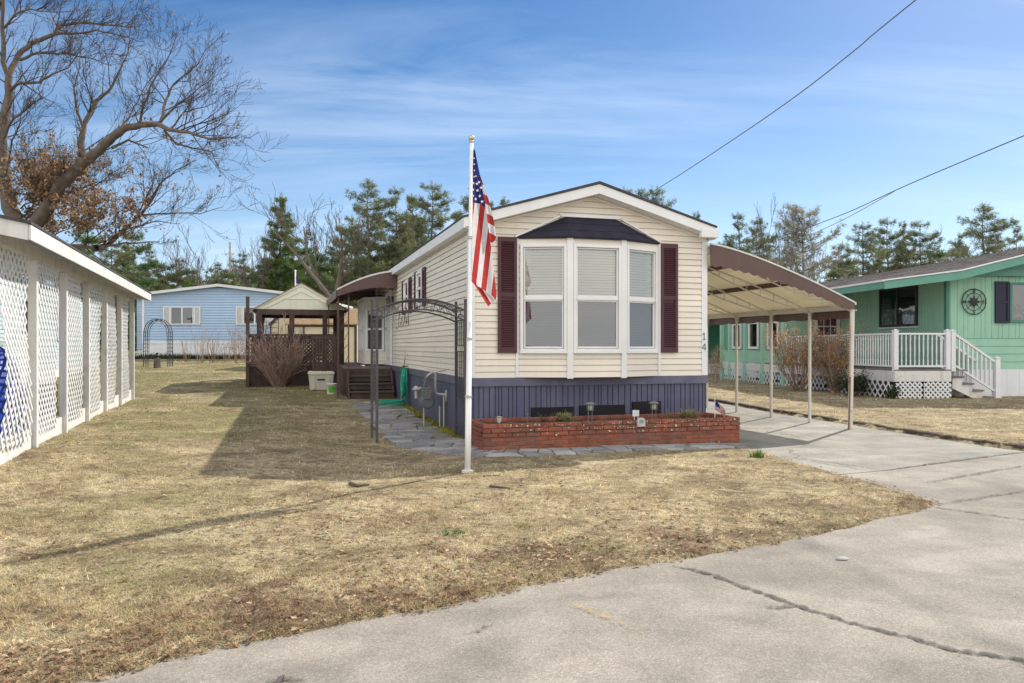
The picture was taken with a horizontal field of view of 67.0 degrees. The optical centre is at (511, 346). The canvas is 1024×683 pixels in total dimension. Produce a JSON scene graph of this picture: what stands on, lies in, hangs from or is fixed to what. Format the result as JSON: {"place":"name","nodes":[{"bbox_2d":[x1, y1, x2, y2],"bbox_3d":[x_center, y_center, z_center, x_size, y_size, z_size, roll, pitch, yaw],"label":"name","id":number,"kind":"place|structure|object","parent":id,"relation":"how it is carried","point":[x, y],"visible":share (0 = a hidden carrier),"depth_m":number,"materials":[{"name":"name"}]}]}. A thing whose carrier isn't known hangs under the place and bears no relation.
{"place":"outdoors","nodes":[
{"label":"outdoors","id":0,"kind":"place"},
{"bbox_2d":[0,348,1023,682],"bbox_3d":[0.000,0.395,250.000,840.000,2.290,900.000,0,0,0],"label":"ground","id":1,"kind":"structure","parent":0,"point":[104,558],"depth_m":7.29,"materials":[{"name":"plant"}]},
{"bbox_2d":[0,271,98,382],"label":"neighbour home","id":2,"kind":"object","parent":1,"relation":"on","point":[2,343],"visible":0.12,"depth_m":25.07,"materials":[{"name":"white"}]},
{"bbox_2d":[0,214,151,464],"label":"lattice shelter","id":3,"kind":"object","parent":1,"relation":"on","point":[33,252],"visible":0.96,"depth_m":10.95,"materials":[{"name":"white paint"}]},
{"bbox_2d":[0,347,25,437],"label":"tarp covered machine","id":4,"kind":"object","parent":3,"relation":"on","point":[3,372],"visible":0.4,"depth_m":9.98,"materials":[{"name":"blue plastic"}]},
{"bbox_2d":[23,382,57,414],"bbox_3d":[-9.063,0.990,14.709,0.640,0.580,0.620,0,0,-19],"label":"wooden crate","id":5,"kind":"object","parent":3,"relation":"on","point":[56,394],"visible":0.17,"depth_m":14.80,"materials":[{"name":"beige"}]},
{"bbox_2d":[57,218,113,349],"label":"pine tree","id":6,"kind":"object","parent":1,"relation":"on","point":[94,241],"visible":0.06,"depth_m":57.53,"materials":[{"name":"green plant"}]},
{"bbox_2d":[90,232,140,352],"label":"pine tree","id":7,"kind":"object","parent":1,"relation":"on","point":[117,261],"visible":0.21,"depth_m":55.90,"materials":[{"name":"green plant"}]},
{"bbox_2d":[113,230,158,350],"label":"pine tree","id":8,"kind":"object","parent":1,"relation":"on","point":[133,267],"visible":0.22,"depth_m":62.00,"materials":[{"name":"green plant"}]},
{"bbox_2d":[0,0,286,281],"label":"oak tree","id":9,"kind":"object","parent":1,"relation":"on","point":[45,188],"visible":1,"depth_m":24.33,"materials":[{"name":"brown plant"}]},
{"bbox_2d":[127,249,163,331],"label":"pine tree","id":10,"kind":"object","parent":1,"relation":"on","point":[147,260],"visible":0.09,"depth_m":80.26,"materials":[{"name":"green plant"}]},
{"bbox_2d":[143,319,172,366],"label":"garden arch","id":11,"kind":"structure","parent":1,"relation":"on","point":[170,347],"depth_m":34.60,"materials":[{"name":"metal"}]},
{"bbox_2d":[141,242,183,290],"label":"bare tree","id":12,"kind":"object","parent":1,"relation":"on","point":[167,275],"visible":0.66,"depth_m":65.91,"materials":[{"name":"brown plant"}]},
{"bbox_2d":[147,262,189,291],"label":"pine tree","id":13,"kind":"object","parent":1,"relation":"on","point":[158,282],"visible":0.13,"depth_m":69.91,"materials":[{"name":"green plant"}]},
{"bbox_2d":[146,234,207,287],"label":"bare tree","id":14,"kind":"object","parent":1,"relation":"on","point":[177,280],"visible":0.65,"depth_m":71.38,"materials":[{"name":"brown plant"}]},
{"bbox_2d":[167,267,201,286],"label":"pine tree","id":15,"kind":"object","parent":1,"relation":"on","point":[187,281],"visible":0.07,"depth_m":73.64,"materials":[{"name":"green plant"}]},
{"bbox_2d":[135,352,244,358],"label":"ground cover","id":16,"kind":"object","parent":1,"relation":"on","point":[180,356],"visible":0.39,"depth_m":42.81,"materials":[{"name":"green plant"}]},
{"bbox_2d":[156,221,248,285],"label":"bare tree","id":17,"kind":"object","parent":1,"relation":"on","point":[198,282],"visible":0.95,"depth_m":57.92,"materials":[{"name":"brown plant"}]},
{"bbox_2d":[190,321,219,362],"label":"bare stalks","id":18,"kind":"object","parent":1,"relation":"on","point":[203,355],"visible":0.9,"depth_m":38.48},
{"bbox_2d":[202,329,226,362],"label":"bare stalks","id":19,"kind":"object","parent":1,"relation":"on","point":[213,360],"visible":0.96,"depth_m":38.09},
{"bbox_2d":[205,261,231,284],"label":"pine tree","id":20,"kind":"object","parent":1,"relation":"on","point":[215,271],"visible":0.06,"depth_m":84.09,"materials":[{"name":"green plant"}]},
{"bbox_2d":[212,271,244,286],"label":"pine tree","id":21,"kind":"object","parent":1,"relation":"on","point":[231,276],"visible":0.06,"depth_m":71.78,"materials":[{"name":"green plant"}]},
{"bbox_2d":[226,242,237,281],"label":"utility pole","id":22,"kind":"object","parent":1,"relation":"on","point":[234,269],"visible":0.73,"depth_m":74.90,"materials":[{"name":"brown wood"}]},
{"bbox_2d":[204,235,266,286],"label":"bare tree","id":23,"kind":"object","parent":1,"relation":"on","point":[244,266],"visible":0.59,"depth_m":75.99,"materials":[{"name":"brown plant"}]},
{"bbox_2d":[224,323,250,362],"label":"bare stalks","id":24,"kind":"object","parent":1,"relation":"on","point":[235,354],"visible":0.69,"depth_m":37.97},
{"bbox_2d":[227,253,255,287],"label":"pine tree","id":25,"kind":"object","parent":1,"relation":"on","point":[251,284],"visible":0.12,"depth_m":77.72,"materials":[{"name":"green plant"}]},
{"bbox_2d":[135,284,352,356],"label":"blue home","id":26,"kind":"object","parent":1,"relation":"on","point":[180,310],"visible":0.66,"depth_m":43.98,"materials":[{"name":"plastic"}]},
{"bbox_2d":[170,306,193,324],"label":"window","id":27,"kind":"structure","parent":26,"relation":"in","point":[179,315],"depth_m":43.95,"materials":[{"name":"white plastic"}]},
{"bbox_2d":[243,306,265,324],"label":"window","id":28,"kind":"structure","parent":26,"relation":"in","point":[253,317],"depth_m":43.97,"materials":[{"name":"white plastic"}]},
{"bbox_2d":[235,220,275,288],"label":"bare tree","id":29,"kind":"object","parent":1,"relation":"on","point":[265,259],"visible":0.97,"depth_m":59.54,"materials":[{"name":"brown plant"}]},
{"bbox_2d":[224,312,314,386],"bbox_3d":[-6.624,0.120,22.310,2.428,2.196,2.338,0,0,13],"label":"bare shrub","id":30,"kind":"object","parent":1,"relation":"on","point":[280,380],"visible":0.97,"depth_m":22.13,"materials":[{"name":"plant"}]},
{"bbox_2d":[268,318,287,337],"bbox_3d":[-10.239,-0.450,35.267,1.264,2.939,1.665,0,0,0],"label":"cream playhouse","id":31,"kind":"object","parent":1,"relation":"on","point":[275,325],"visible":0.24,"depth_m":34.50,"materials":[{"name":"beige wood"}]},
{"bbox_2d":[249,191,309,291],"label":"spruce tree","id":32,"kind":"object","parent":1,"relation":"on","point":[281,274],"visible":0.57,"depth_m":61.71,"materials":[{"name":"plant"}]},
{"bbox_2d":[277,245,330,288],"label":"pine tree","id":33,"kind":"object","parent":1,"relation":"on","point":[292,258],"visible":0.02,"depth_m":67.78,"materials":[{"name":"green plant"}]},
{"bbox_2d":[236,182,377,297],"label":"bare tree","id":34,"kind":"object","parent":1,"relation":"on","point":[314,275],"visible":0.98,"depth_m":55.30,"materials":[{"name":"grey plant"}]},
{"bbox_2d":[287,228,331,292],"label":"pine tree","id":35,"kind":"object","parent":1,"relation":"on","point":[310,255],"visible":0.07,"depth_m":74.16,"materials":[{"name":"green plant"}]},
{"bbox_2d":[246,296,390,395],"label":"wooden deck","id":36,"kind":"structure","parent":1,"relation":"on","point":[255,379],"depth_m":22.47,"materials":[{"name":"brown wood"}]},
{"bbox_2d":[252,282,347,363],"bbox_3d":[-6.833,-0.700,24.945,2.830,2.500,3.050,0,0,-17],"label":"gazebo","id":37,"kind":"object","parent":36,"relation":"on","point":[301,300],"visible":0.73,"depth_m":23.57,"materials":[{"name":"beige"}]},
{"bbox_2d":[308,371,334,389],"bbox_3d":[-5.333,0.943,21.600,0.710,0.520,0.500,0,0,-17],"label":"storage chest","id":38,"kind":"object","parent":1,"relation":"on","point":[318,380],"visible":0.88,"depth_m":21.38,"materials":[{"name":"beige plastic"}]},
{"bbox_2d":[288,252,357,306],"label":"pine tree","id":39,"kind":"object","parent":1,"relation":"on","point":[325,276],"visible":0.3,"depth_m":59.67,"materials":[{"name":"green plant"}]},
{"bbox_2d":[285,308,364,365],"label":"tan shed","id":40,"kind":"structure","parent":1,"relation":"on","point":[312,326],"depth_m":33.00,"materials":[{"name":"wood"}]},
{"bbox_2d":[305,328,319,361],"bbox_3d":[-8.513,0.129,32.972,0.640,1.816,0.055,0,0,0],"label":"door","id":41,"kind":"structure","parent":40,"relation":"in","point":[309,330],"depth_m":32.98,"materials":[{"name":"metal"}]},
{"bbox_2d":[326,383,336,394],"bbox_3d":[-4.755,1.116,20.400,0.300,0.285,0.300,0,0,0],"label":"bucket","id":42,"kind":"object","parent":1,"relation":"on","point":[331,388],"visible":0.91,"depth_m":20.29,"materials":[{"name":"white plastic"}]},
{"bbox_2d":[299,208,369,304],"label":"bare tree","id":43,"kind":"object","parent":1,"relation":"on","point":[325,249],"visible":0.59,"depth_m":66.00,"materials":[{"name":"brown plant"}]},
{"bbox_2d":[316,235,354,291],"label":"pine tree","id":44,"kind":"object","parent":1,"relation":"on","point":[337,257],"visible":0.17,"depth_m":79.65,"materials":[{"name":"green plant"}]},
{"bbox_2d":[329,215,372,283],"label":"pine tree","id":45,"kind":"object","parent":1,"relation":"on","point":[350,220],"visible":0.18,"depth_m":83.61,"materials":[{"name":"green plant"}]},
{"bbox_2d":[325,178,403,306],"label":"pine tree","id":46,"kind":"object","parent":1,"relation":"on","point":[376,207],"visible":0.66,"depth_m":63.59,"materials":[{"name":"green plant"}]},
{"bbox_2d":[346,369,394,398],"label":"wooden steps","id":47,"kind":"structure","parent":1,"relation":"on","point":[387,394],"depth_m":19.69,"materials":[{"name":"brown paint"}]},
{"bbox_2d":[362,186,418,273],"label":"pine tree","id":48,"kind":"object","parent":1,"relation":"on","point":[403,240],"visible":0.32,"depth_m":65.62,"materials":[{"name":"green plant"}]},
{"bbox_2d":[394,193,430,258],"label":"pine tree","id":49,"kind":"object","parent":1,"relation":"on","point":[412,206],"visible":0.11,"depth_m":68.81,"materials":[{"name":"green plant"}]},
{"bbox_2d":[370,298,466,442],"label":"trellis arch","id":50,"kind":"structure","parent":1,"relation":"on","point":[439,302],"depth_m":12.20,"materials":[{"name":"grey metal"}]},
{"bbox_2d":[24,257,830,345],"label":"woods","id":51,"kind":"object","parent":1,"relation":"on","point":[203,281],"depth_m":105.36,"materials":[{"name":"green wood"}]},
{"bbox_2d":[394,180,464,251],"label":"pine tree","id":52,"kind":"object","parent":1,"relation":"on","point":[439,222],"visible":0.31,"depth_m":71.66,"materials":[{"name":"green plant"}]},
{"bbox_2d":[462,135,473,472],"bbox_3d":[-0.517,-0.454,9.060,0.156,4.048,0.146,0,0,0],"label":"flagpole","id":53,"kind":"object","parent":1,"relation":"on","point":[468,396],"visible":0.94,"depth_m":9.04,"materials":[{"name":"white metal"}]},
{"bbox_2d":[471,150,496,305],"bbox_3d":[-0.326,-1.385,9.058,0.311,1.834,0.127,0,0,0],"label":"flag","id":54,"kind":"object","parent":53,"relation":"hanging from","point":[483,233],"visible":1,"depth_m":9.04,"materials":[{"name":"fabric"}]},
{"bbox_2d":[451,188,494,222],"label":"pine tree","id":55,"kind":"object","parent":1,"relation":"on","point":[465,206],"visible":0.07,"depth_m":79.38,"materials":[{"name":"green plant"}]},
{"bbox_2d":[0,373,1023,682],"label":"fallen leaves","id":56,"kind":"object","parent":1,"relation":"on","point":[78,659],"visible":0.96,"depth_m":5.03,"materials":[{"name":"brown plant"}]},
{"bbox_2d":[358,181,718,435],"bbox_3d":[-1.160,-0.516,20.303,4.878,4.332,16.590,0,0,-17],"label":"mobile home","id":57,"kind":"object","parent":1,"relation":"on","point":[600,301],"visible":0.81,"depth_m":12.71,"materials":[{"name":"beige"}]},
{"bbox_2d":[326,271,396,397],"bbox_3d":[-4.303,-0.245,21.673,1.513,3.393,4.592,0,0,-17],"label":"awning","id":58,"kind":"object","parent":57,"relation":"attached to","point":[362,287],"depth_m":19.59,"materials":[{"name":"metal"}]},
{"bbox_2d":[385,290,389,360],"bbox_3d":[-3.384,-0.520,21.095,0.082,2.000,0.890,0,0,-17],"label":"door","id":59,"kind":"structure","parent":57,"relation":"in","point":[387,328],"depth_m":21.20,"materials":[{"name":"white plastic"}]},
{"bbox_2d":[378,366,407,405],"bbox_3d":[-2.743,0.906,17.752,0.761,0.915,0.775,0,0,-17],"label":"garden hose","id":60,"kind":"object","parent":57,"relation":"hanging from","point":[403,382],"visible":0.99,"depth_m":17.72,"materials":[{"name":"plastic"}]},
{"bbox_2d":[403,280,407,312],"bbox_3d":[-2.479,-1.170,18.131,0.045,0.740,0.660,0,0,-17],"label":"window","id":61,"kind":"structure","parent":57,"relation":"in","point":[405,284],"depth_m":18.23,"materials":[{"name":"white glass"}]},
{"bbox_2d":[416,270,421,306],"bbox_3d":[-1.965,-1.230,16.405,0.045,0.740,0.660,0,0,-17],"label":"window","id":62,"kind":"structure","parent":57,"relation":"in","point":[418,274],"depth_m":16.40,"materials":[{"name":"white glass"}]},
{"bbox_2d":[412,369,448,426],"bbox_3d":[-1.494,1.022,13.939,0.615,1.255,0.704,0,0,-17],"label":"gas meter","id":63,"kind":"object","parent":57,"relation":"attached to","point":[426,399],"visible":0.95,"depth_m":13.87,"materials":[{"name":"grey metal"}]},
{"bbox_2d":[515,213,661,378],"bbox_3d":[1.335,-0.828,12.617,2.612,2.684,0.434,0,0,-17],"label":"bay window","id":64,"kind":"structure","parent":57,"relation":"in","point":[588,309],"depth_m":12.48,"materials":[{"name":"beige"}]},
{"bbox_2d":[643,0,915,197],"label":"overhead cable","id":65,"kind":"object","parent":57,"relation":"attached to","point":[800,92],"visible":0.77,"depth_m":23.09,"materials":[{"name":"rubber"}]},
{"bbox_2d":[471,412,739,450],"bbox_3d":[1.434,1.338,11.878,4.152,0.484,0.992,0,0,-17],"label":"brick planter","id":66,"kind":"object","parent":1,"relation":"on","point":[490,434],"visible":0.84,"depth_m":11.46,"materials":[{"name":"brick"}]},
{"bbox_2d":[550,411,577,421],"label":"dry plant","id":67,"kind":"object","parent":66,"relation":"in","point":[563,417],"visible":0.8,"depth_m":11.55,"materials":[{"name":"plant"}]},
{"bbox_2d":[670,408,700,418],"bbox_3d":[2.783,1.069,12.245,0.536,0.215,0.609,0,0,-17],"label":"dry plant","id":68,"kind":"object","parent":66,"relation":"in","point":[686,414],"visible":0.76,"depth_m":12.17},
{"bbox_2d":[714,398,725,417],"bbox_3d":[3.290,1.000,12.212,0.214,0.430,0.050,0,0,-17],"label":"flag","id":69,"kind":"object","parent":66,"relation":"in","point":[719,408],"visible":0.94,"depth_m":12.20,"materials":[{"name":"fabric"}]},
{"bbox_2d":[643,184,677,207],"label":"pine tree","id":70,"kind":"object","parent":1,"relation":"on","point":[661,198],"visible":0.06,"depth_m":73.78,"materials":[{"name":"green plant"}]},
{"bbox_2d":[708,344,728,382],"bbox_3d":[7.729,0.629,29.971,1.414,1.689,0.936,0,0,-39],"label":"twiggy bush","id":71,"kind":"object","parent":1,"relation":"on","point":[714,366],"visible":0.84,"depth_m":30.03,"materials":[{"name":"plant"}]},
{"bbox_2d":[717,211,758,256],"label":"pine tree","id":72,"kind":"object","parent":1,"relation":"on","point":[730,242],"visible":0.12,"depth_m":65.72,"materials":[{"name":"green plant"}]},
{"bbox_2d":[743,215,779,260],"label":"pine tree","id":73,"kind":"object","parent":1,"relation":"on","point":[760,234],"visible":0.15,"depth_m":71.73,"materials":[{"name":"green plant"}]},
{"bbox_2d":[750,193,808,268],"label":"bare tree","id":74,"kind":"object","parent":1,"relation":"on","point":[762,232],"visible":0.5,"depth_m":62.17,"materials":[{"name":"brown plant"}]},
{"bbox_2d":[761,321,839,390],"bbox_3d":[9.081,0.194,24.724,2.764,2.580,2.313,0,0,37],"label":"twiggy bush","id":75,"kind":"object","parent":1,"relation":"on","point":[803,361],"visible":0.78,"depth_m":24.65,"materials":[{"name":"plant"}]},
{"bbox_2d":[764,202,849,280],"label":"pine tree","id":76,"kind":"object","parent":1,"relation":"on","point":[791,255],"visible":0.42,"depth_m":59.57,"materials":[{"name":"green plant"}]},
{"bbox_2d":[781,236,848,282],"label":"bare tree","id":77,"kind":"object","parent":1,"relation":"on","point":[823,259],"visible":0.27,"depth_m":69.20,"materials":[{"name":"brown plant"}]},
{"bbox_2d":[818,244,856,282],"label":"pine tree","id":78,"kind":"object","parent":1,"relation":"on","point":[825,276],"visible":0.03,"depth_m":85.15,"materials":[{"name":"green plant"}]},
{"bbox_2d":[803,318,876,392],"bbox_3d":[10.144,0.207,23.942,2.181,2.547,2.252,0,0,0],"label":"twiggy bush","id":79,"kind":"object","parent":1,"relation":"on","point":[832,355],"visible":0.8,"depth_m":23.86,"materials":[{"name":"plant"}]},
{"bbox_2d":[824,256,859,279],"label":"pine tree","id":80,"kind":"object","parent":1,"relation":"on","point":[847,261],"visible":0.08,"depth_m":71.89,"materials":[{"name":"green plant"}]},
{"bbox_2d":[821,366,872,395],"bbox_3d":[9.835,1.038,22.470,1.128,0.958,1.302,0,0,-41],"label":"evergreen bush","id":81,"kind":"object","parent":1,"relation":"on","point":[860,385],"visible":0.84,"depth_m":22.31,"materials":[{"name":"green plant"}]},
{"bbox_2d":[827,222,890,277],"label":"pine tree","id":82,"kind":"object","parent":1,"relation":"on","point":[864,270],"visible":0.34,"depth_m":61.67,"materials":[{"name":"green plant"}]},
{"bbox_2d":[723,329,1001,398],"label":"white deck","id":83,"kind":"structure","parent":1,"relation":"on","point":[917,381],"depth_m":21.34,"materials":[{"name":"paint"}]},
{"bbox_2d":[708,248,1023,396],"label":"green home","id":84,"kind":"object","parent":1,"relation":"on","point":[923,299],"visible":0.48,"depth_m":22.90,"materials":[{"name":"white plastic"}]},
{"bbox_2d":[732,323,741,348],"bbox_3d":[9.489,-0.825,32.641,0.065,1.850,1.000,0,0,-5],"label":"window","id":85,"kind":"structure","parent":84,"relation":"in","point":[733,325],"depth_m":32.53,"materials":[{"name":"white plastic"}]},
{"bbox_2d":[748,322,758,348],"bbox_3d":[9.632,-0.825,30.845,0.065,1.850,1.000,0,0,-5],"label":"window","id":86,"kind":"structure","parent":84,"relation":"in","point":[753,329],"depth_m":30.93,"materials":[{"name":"white plastic"}]},
{"bbox_2d":[767,321,778,348],"bbox_3d":[9.783,-0.825,29.001,0.065,1.850,1.000,0,0,-5],"label":"window","id":87,"kind":"structure","parent":84,"relation":"in","point":[777,326],"depth_m":28.94,"materials":[{"name":"white plastic"}]},
{"bbox_2d":[814,319,839,361],"bbox_3d":[11.448,-0.490,28.078,0.960,2.180,0.092,0,0,-5],"label":"door","id":88,"kind":"structure","parent":84,"relation":"in","point":[830,322],"depth_m":28.09,"materials":[{"name":"white plastic"}]},
{"bbox_2d":[878,285,917,328],"bbox_3d":[12.243,-1.230,24.562,0.060,1.300,2.090,0,0,-5],"label":"window","id":89,"kind":"structure","parent":84,"relation":"in","point":[898,307],"depth_m":24.49,"materials":[{"name":"glass"}]},
{"bbox_2d":[961,289,986,314],"bbox_3d":[13.273,-1.290,22.202,0.754,0.754,0.055,0,0,-5],"label":"compass ornament","id":90,"kind":"object","parent":84,"relation":"attached to","point":[973,301],"visible":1,"depth_m":22.20,"materials":[{"name":"metal"}]},
{"bbox_2d":[1010,282,1023,321],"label":"window","id":91,"kind":"structure","parent":84,"relation":"in","point":[1016,288],"depth_m":22.35,"materials":[{"name":"white glass"}]},
{"bbox_2d":[708,398,1023,448],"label":"kerb","id":92,"kind":"structure","parent":1,"relation":"on","point":[920,432],"depth_m":13.41,"materials":[{"name":"concrete"}]},
{"bbox_2d":[861,217,916,273],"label":"pine tree","id":93,"kind":"object","parent":1,"relation":"on","point":[891,239],"visible":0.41,"depth_m":65.75,"materials":[{"name":"green plant"}]},
{"bbox_2d":[880,384,902,398],"bbox_3d":[10.303,1.279,20.994,0.536,0.515,0.534,0,0,43],"label":"evergreen bush","id":94,"kind":"object","parent":1,"relation":"on","point":[893,394],"visible":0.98,"depth_m":20.95,"materials":[{"name":"green plant"}]},
{"bbox_2d":[890,219,920,270],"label":"pine tree","id":95,"kind":"object","parent":1,"relation":"on","point":[901,248],"visible":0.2,"depth_m":63.65,"materials":[{"name":"green plant"}]},
{"bbox_2d":[891,220,948,266],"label":"pine tree","id":96,"kind":"object","parent":1,"relation":"on","point":[926,252],"visible":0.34,"depth_m":67.65,"materials":[{"name":"green plant"}]},
{"bbox_2d":[942,232,973,260],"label":"pine tree","id":97,"kind":"object","parent":1,"relation":"on","point":[960,242],"visible":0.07,"depth_m":73.61,"materials":[{"name":"green plant"}]},
{"bbox_2d":[938,202,1023,261],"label":"pine tree","id":98,"kind":"object","parent":1,"relation":"on","point":[1002,225],"visible":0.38,"depth_m":61.61,"materials":[{"name":"green plant"}]},
{"bbox_2d":[1003,224,1023,250],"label":"pine tree","id":99,"kind":"object","parent":1,"relation":"on","point":[1018,230],"visible":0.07,"depth_m":60.14,"materials":[{"name":"green plant"}]},
{"bbox_2d":[0,0,1023,343],"label":"sky","id":100,"kind":"structure","parent":0,"point":[553,96],"materials":[{"name":"blue"}]},
{"bbox_2d":[348,401,745,456],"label":"path","id":101,"kind":"structure","parent":0,"point":[400,430],"depth_m":11.48,"materials":[{"name":"stone"}]},
{"bbox_2d":[391,404,463,438],"bbox_3d":[-1.807,1.400,15.209,0.599,0.175,6.089,0,0,-17],"label":"moss","id":102,"kind":"object","parent":101,"relation":"on","point":[427,418],"visible":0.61,"depth_m":14.35,"materials":[{"name":"plant"}]},
{"bbox_2d":[73,453,1023,682],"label":"road","id":103,"kind":"structure","parent":0,"point":[952,576],"depth_m":4.20,"materials":[{"name":"concrete"}]},
{"bbox_2d":[266,674,302,682],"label":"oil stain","id":104,"kind":"object","parent":103,"relation":"on","point":[282,677],"visible":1,"depth_m":3.47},
{"bbox_2d":[673,565,1023,660],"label":"sealed crack","id":105,"kind":"object","parent":103,"relation":"on","point":[804,607],"visible":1,"depth_m":4.16,"materials":[{"name":"asphalt"}]},
{"bbox_2d":[706,401,1023,474],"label":"driveway","id":106,"kind":"structure","parent":0,"point":[844,448],"depth_m":11.69,"materials":[{"name":"concrete"}]},
{"bbox_2d":[706,243,856,428],"bbox_3d":[3.952,-0.089,16.778,3.024,3.381,6.514,0,0,-17],"label":"carport","id":107,"kind":"object","parent":106,"relation":"on","point":[745,287],"visible":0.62,"depth_m":15.03,"materials":[{"name":"brown metal"}]},
{"bbox_2d":[739,135,1023,248],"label":"overhead cable","id":108,"kind":"object","parent":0,"point":[898,188],"visible":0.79,"depth_m":36.03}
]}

